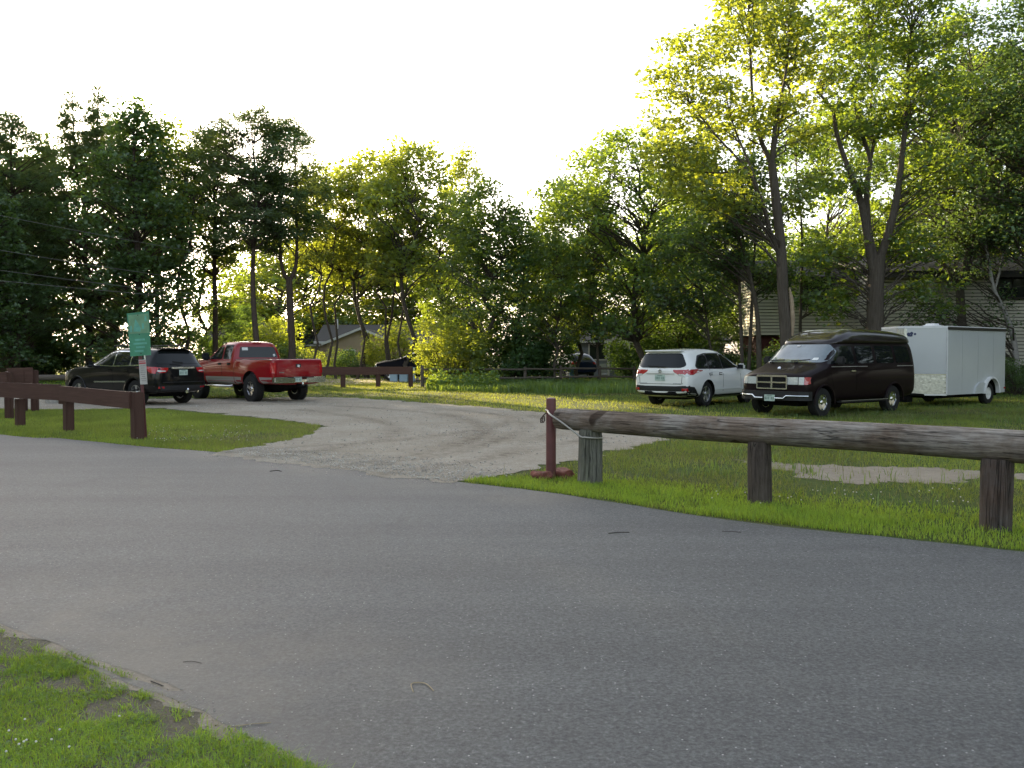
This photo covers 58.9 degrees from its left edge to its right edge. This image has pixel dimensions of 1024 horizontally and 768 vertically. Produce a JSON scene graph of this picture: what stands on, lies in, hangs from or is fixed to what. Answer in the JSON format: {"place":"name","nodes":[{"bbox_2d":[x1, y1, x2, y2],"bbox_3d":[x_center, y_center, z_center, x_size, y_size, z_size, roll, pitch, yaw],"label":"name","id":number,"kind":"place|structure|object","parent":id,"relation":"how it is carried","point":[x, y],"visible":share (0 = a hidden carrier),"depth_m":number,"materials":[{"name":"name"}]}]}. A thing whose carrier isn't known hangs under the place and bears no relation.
{"place":"outdoors","nodes":[
{"label":"outdoors","id":0,"kind":"place"},
{"bbox_2d":[0,633,283,767],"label":"bare soil","id":1,"kind":"structure","parent":0,"point":[152,707],"depth_m":3.98,"materials":[{"name":"soil"}]},
{"bbox_2d":[0,628,316,767],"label":"ground cover","id":2,"kind":"object","parent":1,"relation":"on","point":[134,751],"visible":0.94,"depth_m":3.71,"materials":[{"name":"green plant"}]},
{"bbox_2d":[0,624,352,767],"bbox_3d":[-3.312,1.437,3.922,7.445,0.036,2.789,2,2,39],"label":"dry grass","id":3,"kind":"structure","parent":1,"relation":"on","point":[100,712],"depth_m":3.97,"materials":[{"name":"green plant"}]},
{"bbox_2d":[0,408,319,451],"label":"grass","id":4,"kind":"structure","parent":0,"point":[175,420],"depth_m":19.65,"materials":[{"name":"green plant"}]},
{"bbox_2d":[308,376,558,385],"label":"driveway","id":5,"kind":"structure","parent":0,"point":[365,379],"depth_m":52.18,"materials":[{"name":"grey gravel"}]},
{"bbox_2d":[375,349,451,380],"bbox_3d":[-5.591,-1.133,53.993,5.029,1.869,2.419,0,2,2],"label":"parked car","id":6,"kind":"object","parent":5,"relation":"on","point":[398,362],"visible":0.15,"depth_m":53.05,"materials":[{"name":"grey paint"}]},
{"bbox_2d":[549,353,596,375],"bbox_3d":[3.876,-1.231,60.019,2.160,1.669,4.490,-1,2,-22],"label":"parked car","id":7,"kind":"object","parent":5,"relation":"on","point":[587,360],"visible":0.39,"depth_m":58.14,"materials":[{"name":"blue paint"}]},
{"bbox_2d":[0,434,1023,767],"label":"road","id":8,"kind":"structure","parent":0,"point":[322,612],"depth_m":5.42,"materials":[{"name":"grey asphalt"}]},
{"bbox_2d":[0,0,1023,354],"label":"sky","id":9,"kind":"structure","parent":0,"point":[522,82],"materials":[{"name":"white"}]},
{"bbox_2d":[2,355,1023,551],"bbox_3d":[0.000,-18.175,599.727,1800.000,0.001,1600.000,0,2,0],"label":"ground","id":10,"kind":"structure","parent":0,"point":[819,484],"depth_m":13.23,"materials":[{"name":"green plant"}]},
{"bbox_2d":[0,367,38,418],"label":"board barrier","id":11,"kind":"object","parent":10,"relation":"on","point":[21,375],"visible":0.48,"depth_m":24.55,"materials":[{"name":"brown wood"}]},
{"bbox_2d":[0,155,60,370],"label":"pine tree","id":12,"kind":"object","parent":10,"relation":"on","point":[7,206],"visible":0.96,"depth_m":47.10,"materials":[{"name":"green plant"}]},
{"bbox_2d":[0,104,73,367],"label":"pine tree","id":13,"kind":"object","parent":10,"relation":"on","point":[12,122],"visible":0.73,"depth_m":50.21,"materials":[{"name":"green plant"}]},
{"bbox_2d":[20,338,74,374],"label":"bush","id":14,"kind":"object","parent":10,"relation":"on","point":[39,349],"visible":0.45,"depth_m":56.99,"materials":[{"name":"green plant"}]},
{"bbox_2d":[2,131,108,374],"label":"pine tree","id":15,"kind":"object","parent":10,"relation":"on","point":[82,327],"visible":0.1,"depth_m":58.82,"materials":[{"name":"green plant"}]},
{"bbox_2d":[0,382,144,439],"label":"board fence","id":16,"kind":"object","parent":10,"relation":"on","point":[67,397],"visible":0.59,"depth_m":18.33,"materials":[{"name":"brown wood"}]},
{"bbox_2d":[36,326,108,372],"bbox_3d":[-28.649,-2.113,60.116,5.261,3.727,5.833,-1,2,-30],"label":"bush","id":17,"kind":"object","parent":10,"relation":"on","point":[72,364],"visible":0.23,"depth_m":58.22,"materials":[{"name":"green plant"}]},
{"bbox_2d":[11,81,168,365],"bbox_3d":[-26.451,-9.281,55.951,11.002,18.471,8.228,1,2,34],"label":"pine tree","id":18,"kind":"object","parent":10,"relation":"on","point":[76,147],"visible":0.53,"depth_m":54.81,"materials":[{"name":"green plant"}]},
{"bbox_2d":[45,90,224,364],"bbox_3d":[-20.576,-8.231,51.643,8.447,16.646,11.194,1,2,33],"label":"pine tree","id":19,"kind":"object","parent":10,"relation":"on","point":[137,259],"visible":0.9,"depth_m":49.92,"materials":[{"name":"green plant"}]},
{"bbox_2d":[127,311,150,437],"bbox_3d":[-7.008,-0.126,17.072,0.425,2.489,0.074,0,2,-7],"label":"park sign","id":20,"kind":"object","parent":10,"relation":"on","point":[138,323],"visible":0.94,"depth_m":17.02,"materials":[{"name":"green metal"}]},
{"bbox_2d":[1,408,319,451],"bbox_3d":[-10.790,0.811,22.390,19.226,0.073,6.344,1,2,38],"label":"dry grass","id":21,"kind":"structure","parent":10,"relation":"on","point":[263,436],"depth_m":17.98,"materials":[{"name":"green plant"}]},
{"bbox_2d":[125,112,223,347],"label":"broadleaf tree","id":22,"kind":"object","parent":10,"relation":"on","point":[177,140],"visible":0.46,"depth_m":52.28,"materials":[{"name":"green plant"}]},
{"bbox_2d":[150,320,212,359],"bbox_3d":[-21.533,-2.083,57.117,5.471,3.876,6.066,-1,2,-34],"label":"bush","id":23,"kind":"object","parent":10,"relation":"on","point":[208,350],"visible":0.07,"depth_m":56.60,"materials":[{"name":"green plant"}]},
{"bbox_2d":[153,119,258,353],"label":"pine tree","id":24,"kind":"object","parent":10,"relation":"on","point":[230,248],"visible":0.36,"depth_m":54.78,"materials":[{"name":"green plant"}]},
{"bbox_2d":[152,168,259,334],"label":"broadleaf tree","id":25,"kind":"object","parent":10,"relation":"on","point":[203,274],"visible":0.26,"depth_m":59.82,"materials":[{"name":"green plant"}]},
{"bbox_2d":[189,295,261,355],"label":"broadleaf tree","id":26,"kind":"object","parent":10,"relation":"on","point":[233,326],"visible":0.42,"depth_m":60.29,"materials":[{"name":"green plant"}]},
{"bbox_2d":[225,304,267,341],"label":"broadleaf tree","id":27,"kind":"object","parent":10,"relation":"on","point":[247,318],"visible":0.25,"depth_m":65.56,"materials":[{"name":"green plant"}]},
{"bbox_2d":[187,102,325,341],"bbox_3d":[-13.360,-7.268,47.699,6.282,14.972,8.453,1,2,25],"label":"pine tree","id":28,"kind":"object","parent":10,"relation":"on","point":[262,220],"visible":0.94,"depth_m":46.85,"materials":[{"name":"green plant"}]},
{"bbox_2d":[203,241,332,334],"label":"broadleaf tree","id":29,"kind":"object","parent":10,"relation":"on","point":[242,271],"visible":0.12,"depth_m":98.09,"materials":[{"name":"green plant"}]},
{"bbox_2d":[239,314,305,357],"bbox_3d":[-16.323,-2.537,62.027,5.063,4.443,5.382,1,2,36],"label":"bush","id":30,"kind":"object","parent":10,"relation":"on","point":[276,326],"visible":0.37,"depth_m":61.22,"materials":[{"name":"green plant"}]},
{"bbox_2d":[244,105,339,357],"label":"pine tree","id":31,"kind":"object","parent":10,"relation":"on","point":[296,132],"visible":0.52,"depth_m":49.61,"materials":[{"name":"green plant"}]},
{"bbox_2d":[226,239,374,351],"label":"broadleaf tree","id":32,"kind":"object","parent":10,"relation":"on","point":[271,280],"visible":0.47,"depth_m":92.59,"materials":[{"name":"green plant"}]},
{"bbox_2d":[283,168,340,358],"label":"broadleaf tree","id":33,"kind":"object","parent":10,"relation":"on","point":[312,264],"visible":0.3,"depth_m":53.74,"materials":[{"name":"green plant"}]},
{"bbox_2d":[249,238,390,333],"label":"broadleaf tree","id":34,"kind":"object","parent":10,"relation":"on","point":[307,288],"visible":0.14,"depth_m":97.85,"materials":[{"name":"green plant"}]},
{"bbox_2d":[290,157,354,376],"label":"broadleaf tree","id":35,"kind":"object","parent":10,"relation":"on","point":[334,246],"visible":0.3,"depth_m":55.57,"materials":[{"name":"green plant"}]},
{"bbox_2d":[0,397,668,482],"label":"gravel lot","id":36,"kind":"structure","parent":10,"relation":"on","point":[527,458],"depth_m":17.50,"materials":[{"name":"grey gravel"}]},
{"bbox_2d":[65,345,203,402],"bbox_3d":[-12.211,-0.323,29.319,4.992,1.876,2.340,1,2,32],"label":"parked suv","id":37,"kind":"object","parent":36,"relation":"on","point":[177,374],"visible":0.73,"depth_m":28.20,"materials":[{"name":"black paint"}]},
{"bbox_2d":[192,341,325,401],"bbox_3d":[-9.083,-0.474,31.725,6.227,2.042,2.420,2,3,43],"label":"pickup truck","id":38,"kind":"object","parent":36,"relation":"on","point":[251,371],"visible":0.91,"depth_m":30.48,"materials":[{"name":"red paint"}]},
{"bbox_2d":[225,446,511,480],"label":"loose stones","id":39,"kind":"object","parent":36,"relation":"on","point":[362,467],"visible":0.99,"depth_m":12.96,"materials":[{"name":"grey gravel"}]},
{"bbox_2d":[307,167,362,378],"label":"broadleaf tree","id":40,"kind":"object","parent":10,"relation":"on","point":[337,262],"visible":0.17,"depth_m":57.51,"materials":[{"name":"green plant"}]},
{"bbox_2d":[332,346,374,376],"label":"bush","id":41,"kind":"object","parent":10,"relation":"on","point":[349,356],"visible":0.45,"depth_m":61.57,"materials":[{"name":"green plant"}]},
{"bbox_2d":[326,157,383,378],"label":"broadleaf tree","id":42,"kind":"object","parent":10,"relation":"on","point":[350,184],"visible":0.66,"depth_m":56.33,"materials":[{"name":"green plant"}]},
{"bbox_2d":[305,146,420,377],"bbox_3d":[-9.543,-7.786,59.651,8.829,15.395,10.088,-1,2,-30],"label":"broadleaf tree","id":43,"kind":"object","parent":10,"relation":"on","point":[334,273],"visible":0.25,"depth_m":58.75,"materials":[{"name":"green plant"}]},
{"bbox_2d":[295,250,432,325],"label":"broadleaf tree","id":44,"kind":"object","parent":10,"relation":"on","point":[376,302],"visible":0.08,"depth_m":96.82,"materials":[{"name":"green plant"}]},
{"bbox_2d":[322,367,412,387],"bbox_3d":[-7.412,-0.276,42.992,5.412,1.080,0.245,0,2,0],"label":"rail barrier","id":45,"kind":"object","parent":10,"relation":"on","point":[344,371],"visible":0.64,"depth_m":42.86,"materials":[{"name":"brown wood"}]},
{"bbox_2d":[314,319,442,366],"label":"tan bungalow","id":46,"kind":"object","parent":10,"relation":"on","point":[349,335],"visible":0.2,"depth_m":85.51,"materials":[{"name":"grey"}]},
{"bbox_2d":[349,178,418,379],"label":"broadleaf tree","id":47,"kind":"object","parent":10,"relation":"on","point":[374,263],"visible":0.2,"depth_m":55.37,"materials":[{"name":"green plant"}]},
{"bbox_2d":[349,150,427,359],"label":"broadleaf tree","id":48,"kind":"object","parent":10,"relation":"on","point":[392,308],"visible":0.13,"depth_m":56.29,"materials":[{"name":"green plant"}]},
{"bbox_2d":[356,318,422,377],"bbox_3d":[-7.983,-2.304,60.015,4.658,4.087,4.951,0,2,-12],"label":"bush","id":49,"kind":"object","parent":10,"relation":"on","point":[374,355],"visible":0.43,"depth_m":59.29,"materials":[{"name":"green plant"}]},
{"bbox_2d":[356,244,438,324],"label":"broadleaf tree","id":50,"kind":"object","parent":10,"relation":"on","point":[398,303],"visible":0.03,"depth_m":100.61,"materials":[{"name":"green plant"}]},
{"bbox_2d":[376,168,432,357],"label":"broadleaf tree","id":51,"kind":"object","parent":10,"relation":"on","point":[405,221],"visible":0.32,"depth_m":54.40,"materials":[{"name":"green plant"}]},
{"bbox_2d":[343,134,476,366],"bbox_3d":[-5.942,-7.096,52.718,7.865,14.436,8.987,0,2,10],"label":"broadleaf tree","id":52,"kind":"object","parent":10,"relation":"on","point":[413,151],"visible":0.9,"depth_m":52.11,"materials":[{"name":"green plant"}]},
{"bbox_2d":[380,248,486,343],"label":"broadleaf tree","id":53,"kind":"object","parent":10,"relation":"on","point":[410,306],"visible":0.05,"depth_m":95.81,"materials":[{"name":"green plant"}]},
{"bbox_2d":[407,313,493,378],"bbox_3d":[-2.980,-1.625,44.412,4.253,3.732,4.521,0,2,-4],"label":"bush","id":54,"kind":"object","parent":10,"relation":"on","point":[444,359],"visible":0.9,"depth_m":43.89,"materials":[{"name":"green plant"}]},
{"bbox_2d":[407,189,494,330],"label":"broadleaf tree","id":55,"kind":"object","parent":10,"relation":"on","point":[436,282],"visible":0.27,"depth_m":54.29,"materials":[{"name":"green plant"}]},
{"bbox_2d":[399,249,513,339],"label":"broadleaf tree","id":56,"kind":"object","parent":10,"relation":"on","point":[414,279],"visible":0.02,"depth_m":93.55,"materials":[{"name":"green plant"}]},
{"bbox_2d":[434,141,491,356],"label":"broadleaf tree","id":57,"kind":"object","parent":10,"relation":"on","point":[458,167],"visible":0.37,"depth_m":61.03,"materials":[{"name":"green plant"}]},
{"bbox_2d":[427,360,499,387],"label":"leafy weeds","id":58,"kind":"object","parent":10,"relation":"on","point":[440,378],"visible":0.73,"depth_m":40.42,"materials":[{"name":"green plant"}]},
{"bbox_2d":[437,333,492,376],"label":"bush","id":59,"kind":"object","parent":10,"relation":"on","point":[465,361],"visible":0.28,"depth_m":45.36,"materials":[{"name":"green plant"}]},
{"bbox_2d":[422,173,556,376],"bbox_3d":[-1.558,-5.321,47.078,6.970,11.163,6.570,2,3,44],"label":"broadleaf tree","id":60,"kind":"object","parent":10,"relation":"on","point":[462,237],"visible":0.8,"depth_m":46.14,"materials":[{"name":"green plant"}]},
{"bbox_2d":[467,326,553,380],"bbox_3d":[-0.412,-1.562,47.548,5.366,3.429,4.840,1,2,21],"label":"bush","id":61,"kind":"object","parent":10,"relation":"on","point":[518,359],"visible":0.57,"depth_m":46.17,"materials":[{"name":"green plant"}]},
{"bbox_2d":[450,199,577,375],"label":"broadleaf tree","id":62,"kind":"object","parent":10,"relation":"on","point":[501,302],"visible":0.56,"depth_m":46.90,"materials":[{"name":"green plant"}]},
{"bbox_2d":[421,362,635,386],"bbox_3d":[0.978,-0.459,45.207,11.500,1.300,0.601,-1,2,-21],"label":"split rail fence","id":63,"kind":"object","parent":10,"relation":"on","point":[525,369],"visible":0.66,"depth_m":45.63,"materials":[{"name":"brown wood"}]},
{"bbox_2d":[425,375,635,393],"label":"tall weeds","id":64,"kind":"object","parent":10,"relation":"on","point":[586,385],"visible":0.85,"depth_m":37.90,"materials":[{"name":"green plant"}]},
{"bbox_2d":[44,379,1023,416],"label":"grass","id":65,"kind":"structure","parent":10,"relation":"on","point":[376,389],"depth_m":31.32,"materials":[{"name":"green plant"}]},
{"bbox_2d":[492,325,579,380],"bbox_3d":[1.046,-1.528,48.585,5.133,3.280,4.630,2,2,41],"label":"bush","id":66,"kind":"object","parent":10,"relation":"on","point":[560,357],"visible":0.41,"depth_m":47.38,"materials":[{"name":"green plant"}]},
{"bbox_2d":[493,203,580,355],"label":"broadleaf tree","id":67,"kind":"object","parent":10,"relation":"on","point":[542,216],"visible":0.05,"depth_m":51.37,"materials":[{"name":"green plant"}]},
{"bbox_2d":[540,397,555,478],"bbox_3d":[0.456,0.711,11.518,0.206,1.080,0.128,0,2,0],"label":"steel post","id":68,"kind":"object","parent":10,"relation":"on","point":[551,440],"visible":0.79,"depth_m":11.46,"materials":[{"name":"brown metal"}]},
{"bbox_2d":[512,228,603,380],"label":"broadleaf tree","id":69,"kind":"object","parent":10,"relation":"on","point":[561,308],"visible":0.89,"depth_m":45.53,"materials":[{"name":"green plant"}]},
{"bbox_2d":[526,169,620,378],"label":"broadleaf tree","id":70,"kind":"object","parent":10,"relation":"on","point":[543,221],"visible":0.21,"depth_m":49.14,"materials":[{"name":"green plant"}]},
{"bbox_2d":[550,216,641,378],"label":"broadleaf tree","id":71,"kind":"object","parent":10,"relation":"on","point":[593,244],"visible":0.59,"depth_m":46.45,"materials":[{"name":"green plant"}]},
{"bbox_2d":[566,321,655,375],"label":"grey house","id":72,"kind":"structure","parent":10,"relation":"on","point":[588,349],"depth_m":63.93,"materials":[{"name":"blue"}]},
{"bbox_2d":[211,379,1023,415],"bbox_3d":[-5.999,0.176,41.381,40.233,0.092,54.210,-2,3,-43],"label":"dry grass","id":73,"kind":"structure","parent":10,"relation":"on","point":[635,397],"depth_m":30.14,"materials":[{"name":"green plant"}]},
{"bbox_2d":[532,123,736,379],"bbox_3d":[6.744,-6.360,45.818,9.314,13.516,12.815,1,2,25],"label":"broadleaf tree","id":74,"kind":"object","parent":10,"relation":"on","point":[592,207],"visible":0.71,"depth_m":44.32,"materials":[{"name":"green plant"}]},
{"bbox_2d":[602,331,693,379],"bbox_3d":[7.650,-1.643,49.997,5.366,3.429,4.840,-1,2,-17],"label":"bush","id":75,"kind":"object","parent":10,"relation":"on","point":[621,360],"visible":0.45,"depth_m":49.30,"materials":[{"name":"green plant"}]},
{"bbox_2d":[619,219,729,353],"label":"broadleaf tree","id":76,"kind":"object","parent":10,"relation":"on","point":[679,326],"visible":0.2,"depth_m":49.16,"materials":[{"name":"green plant"}]},
{"bbox_2d":[597,153,770,346],"bbox_3d":[11.368,-7.478,58.431,12.793,14.993,9.298,1,2,35],"label":"broadleaf tree","id":77,"kind":"object","parent":10,"relation":"on","point":[719,322],"visible":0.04,"depth_m":56.86,"materials":[{"name":"green plant"}]},
{"bbox_2d":[630,225,743,349],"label":"slender tree","id":78,"kind":"object","parent":10,"relation":"on","point":[688,300],"visible":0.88,"depth_m":40.80,"materials":[{"name":"green plant"}]},
{"bbox_2d":[636,349,751,406],"bbox_3d":[5.959,-0.242,28.744,2.340,1.751,4.946,2,2,40],"label":"parked suv","id":79,"kind":"object","parent":10,"relation":"on","point":[702,377],"visible":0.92,"depth_m":27.10,"materials":[{"name":"white paint"}]},
{"bbox_2d":[656,139,766,368],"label":"slender tree","id":80,"kind":"object","parent":10,"relation":"on","point":[696,241],"visible":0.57,"depth_m":37.70,"materials":[{"name":"green plant"}]},
{"bbox_2d":[666,152,768,362],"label":"slender tree","id":81,"kind":"object","parent":10,"relation":"on","point":[701,274],"visible":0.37,"depth_m":38.51,"materials":[{"name":"green plant"}]},
{"bbox_2d":[700,247,758,363],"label":"broadleaf tree","id":82,"kind":"object","parent":10,"relation":"on","point":[732,322],"visible":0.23,"depth_m":47.32,"materials":[{"name":"green plant"}]},
{"bbox_2d":[623,0,852,347],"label":"maple tree","id":83,"kind":"object","parent":10,"relation":"on","point":[795,26],"visible":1,"depth_m":34.04,"materials":[{"name":"green plant"}]},
{"bbox_2d":[503,405,1023,519],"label":"seed stalks","id":84,"kind":"object","parent":10,"relation":"on","point":[834,450],"visible":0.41,"depth_m":12.89,"materials":[{"name":"green plant"}]},
{"bbox_2d":[724,141,812,369],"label":"slender tree","id":85,"kind":"object","parent":10,"relation":"on","point":[766,285],"visible":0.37,"depth_m":39.06,"materials":[{"name":"green plant"}]},
{"bbox_2d":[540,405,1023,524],"bbox_3d":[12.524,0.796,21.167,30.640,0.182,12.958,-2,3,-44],"label":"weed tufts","id":86,"kind":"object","parent":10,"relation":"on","point":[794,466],"visible":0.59,"depth_m":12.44,"materials":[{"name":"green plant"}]},
{"bbox_2d":[553,408,1023,531],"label":"log guardrail","id":87,"kind":"object","parent":10,"relation":"on","point":[998,453],"visible":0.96,"depth_m":9.15,"materials":[{"name":"brown wood"}]},
{"bbox_2d":[761,118,855,332],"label":"slender tree","id":88,"kind":"object","parent":10,"relation":"on","point":[797,152],"visible":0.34,"depth_m":40.08,"materials":[{"name":"green plant"}]},
{"bbox_2d":[741,328,913,416],"bbox_3d":[8.623,-0.366,24.579,5.403,2.274,2.477,-1,2,-38],"label":"conversion van","id":89,"kind":"object","parent":10,"relation":"on","point":[823,371],"visible":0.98,"depth_m":23.61,"materials":[{"name":"paint"}]},
{"bbox_2d":[763,95,896,260],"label":"broadleaf tree","id":90,"kind":"object","parent":10,"relation":"on","point":[831,153],"visible":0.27,"depth_m":54.06,"materials":[{"name":"green plant"}]},
{"bbox_2d":[720,257,1023,388],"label":"house","id":91,"kind":"structure","parent":10,"relation":"on","point":[769,317],"depth_m":41.05,"materials":[{"name":"grey wood"}]},
{"bbox_2d":[997,277,1023,298],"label":"window frame","id":92,"kind":"structure","parent":91,"relation":"in","point":[1014,282],"depth_m":40.76,"materials":[{"name":"grey"}]},
{"bbox_2d":[742,460,1023,484],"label":"sand patch","id":93,"kind":"object","parent":10,"relation":"on","point":[935,474],"visible":0.58,"depth_m":11.97,"materials":[{"name":"beige sand"}]},
{"bbox_2d":[792,0,1001,330],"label":"maple tree","id":94,"kind":"object","parent":10,"relation":"on","point":[868,125],"visible":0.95,"depth_m":36.00,"materials":[{"name":"green plant"}]},
{"bbox_2d":[844,0,1023,325],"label":"broadleaf tree","id":95,"kind":"object","parent":10,"relation":"on","point":[965,52],"visible":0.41,"depth_m":38.46,"materials":[{"name":"green plant"}]},
{"bbox_2d":[850,44,1023,256],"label":"broadleaf tree","id":96,"kind":"object","parent":10,"relation":"on","point":[892,166],"visible":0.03,"depth_m":50.50,"materials":[{"name":"green plant"}]},
{"bbox_2d":[881,323,1006,403],"bbox_3d":[13.078,-0.619,28.368,5.515,2.530,2.300,-1,2,-38],"label":"cargo trailer","id":97,"kind":"object","parent":10,"relation":"on","point":[955,361],"visible":0.75,"depth_m":27.35,"materials":[{"name":"white metal"}]},
{"bbox_2d":[882,0,1023,268],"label":"broadleaf tree","id":98,"kind":"object","parent":10,"relation":"on","point":[1013,165],"visible":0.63,"depth_m":37.14,"materials":[{"name":"green plant"}]},
{"bbox_2d":[895,177,1023,390],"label":"birch tree","id":99,"kind":"object","parent":10,"relation":"on","point":[985,259],"visible":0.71,"depth_m":38.23,"materials":[{"name":"green plant"}]},
{"bbox_2d":[1001,357,1023,394],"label":"bush","id":100,"kind":"object","parent":10,"relation":"on","point":[1018,379],"visible":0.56,"depth_m":35.38,"materials":[{"name":"green plant"}]},
{"bbox_2d":[465,472,1023,550],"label":"grass","id":101,"kind":"structure","parent":0,"point":[745,512],"depth_m":9.07,"materials":[{"name":"green plant"}]},
{"bbox_2d":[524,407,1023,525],"bbox_3d":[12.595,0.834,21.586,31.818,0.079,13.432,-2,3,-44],"label":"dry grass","id":102,"kind":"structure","parent":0,"point":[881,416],"depth_m":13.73,"materials":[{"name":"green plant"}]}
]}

